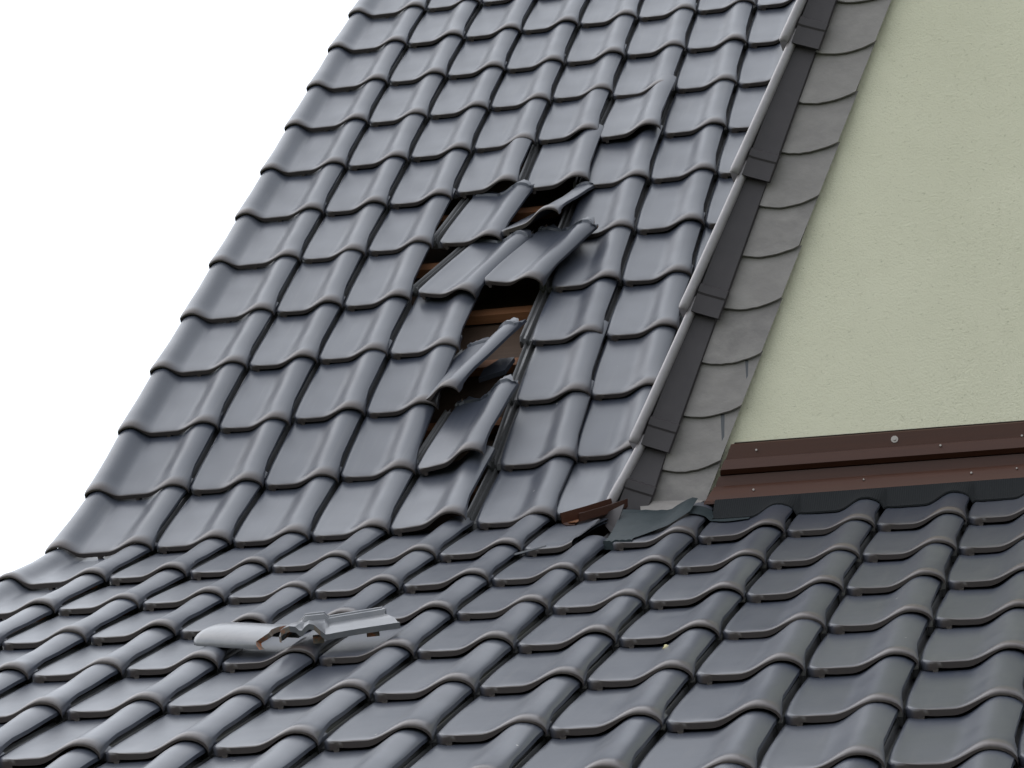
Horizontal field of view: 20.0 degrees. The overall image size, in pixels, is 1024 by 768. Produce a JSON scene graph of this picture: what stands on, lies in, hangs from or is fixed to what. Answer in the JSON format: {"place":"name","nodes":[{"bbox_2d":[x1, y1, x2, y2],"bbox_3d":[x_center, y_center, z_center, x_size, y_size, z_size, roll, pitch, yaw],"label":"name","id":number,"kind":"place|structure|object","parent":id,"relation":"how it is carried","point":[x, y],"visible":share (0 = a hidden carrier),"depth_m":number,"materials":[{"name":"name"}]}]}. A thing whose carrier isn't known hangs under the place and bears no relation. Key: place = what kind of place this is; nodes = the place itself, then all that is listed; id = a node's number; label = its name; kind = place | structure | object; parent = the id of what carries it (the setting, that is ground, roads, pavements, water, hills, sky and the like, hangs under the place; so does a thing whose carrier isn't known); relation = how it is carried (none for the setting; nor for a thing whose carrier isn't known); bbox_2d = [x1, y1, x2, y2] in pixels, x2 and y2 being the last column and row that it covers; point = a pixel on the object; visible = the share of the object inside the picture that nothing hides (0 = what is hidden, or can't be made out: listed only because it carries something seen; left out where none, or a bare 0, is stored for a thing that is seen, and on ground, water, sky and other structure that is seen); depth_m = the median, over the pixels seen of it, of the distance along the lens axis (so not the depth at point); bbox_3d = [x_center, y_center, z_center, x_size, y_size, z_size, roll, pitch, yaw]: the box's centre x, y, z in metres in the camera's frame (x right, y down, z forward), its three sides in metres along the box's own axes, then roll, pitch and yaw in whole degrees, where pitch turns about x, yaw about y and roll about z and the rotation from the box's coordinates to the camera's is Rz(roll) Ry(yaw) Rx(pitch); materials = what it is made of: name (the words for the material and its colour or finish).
{"place":"outdoors","nodes":[
{"label":"outdoors","id":0,"kind":"place"},
{"bbox_2d":[0,0,357,575],"label":"sky","id":1,"kind":"structure","parent":0,"point":[135,135],"materials":[{"name":"white"}]},
{"label":"ground","id":2,"kind":"structure","parent":0,"visible":0},
{"bbox_2d":[0,0,1023,767],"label":"house","id":3,"kind":"structure","parent":2,"relation":"on","point":[752,458],"depth_m":7.09,"materials":[{"name":"grey tile"}]},
{"bbox_2d":[194,622,300,649],"bbox_3d":[-0.547,0.513,5.955,0.211,0.035,0.135,-1,9,41],"label":"roll shard","id":4,"kind":"object","parent":3,"relation":"on","point":[241,635],"visible":0.92,"depth_m":5.92,"materials":[{"name":"ceramic"}]},
{"bbox_2d":[279,606,399,643],"bbox_3d":[-0.350,0.488,5.880,0.243,0.046,0.153,-6,7,-3],"label":"pan shard","id":5,"kind":"object","parent":3,"relation":"on","point":[371,622],"visible":1,"depth_m":5.84,"materials":[{"name":"ceramic"}]},
{"bbox_2d":[412,374,518,477],"bbox_3d":[-0.124,0.111,7.552,0.244,0.401,0.076,-15,-68,25],"label":"slipped tile","id":6,"kind":"object","parent":3,"relation":"on","point":[467,423],"visible":1,"depth_m":7.53,"materials":[{"name":"ceramic"}]},
{"bbox_2d":[412,228,533,299],"bbox_3d":[-0.115,-0.347,8.427,0.244,0.076,0.400,5,29,30],"label":"slipped tile","id":7,"kind":"object","parent":3,"relation":"on","point":[471,267],"visible":1,"depth_m":8.40,"materials":[{"name":"ceramic"}]},
{"bbox_2d":[425,317,526,403],"bbox_3d":[-0.138,-0.049,7.849,0.244,0.076,0.400,-16,17,39],"label":"slipped tile","id":8,"kind":"object","parent":3,"relation":"on","point":[468,360],"visible":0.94,"depth_m":7.82,"materials":[{"name":"ceramic"}]},
{"bbox_2d":[431,179,534,249],"bbox_3d":[-0.089,-0.508,8.741,0.244,0.076,0.400,-2,26,20],"label":"slipped tile","id":9,"kind":"object","parent":3,"relation":"on","point":[467,221],"visible":1,"depth_m":8.72,"materials":[{"name":"ceramic"}]},
{"bbox_2d":[478,357,514,382],"bbox_3d":[-0.040,-0.041,7.872,0.085,0.115,0.021,-5,-64,13],"label":"tile fragment","id":10,"kind":"object","parent":3,"relation":"on","point":[499,367],"visible":1,"depth_m":7.86,"materials":[{"name":"grey ceramic"}]},
{"bbox_2d":[484,217,598,287],"bbox_3d":[0.075,-0.380,8.374,0.244,0.076,0.401,5,29,30],"label":"slipped tile","id":11,"kind":"object","parent":3,"relation":"on","point":[542,253],"visible":1,"depth_m":8.34,"materials":[{"name":"ceramic"}]},
{"bbox_2d":[501,181,594,237],"bbox_3d":[0.100,-0.517,8.686,0.244,0.076,0.401,-18,7,25],"label":"slipped tile","id":12,"kind":"object","parent":3,"relation":"on","point":[576,192],"visible":1,"depth_m":8.56,"materials":[{"name":"ceramic"}]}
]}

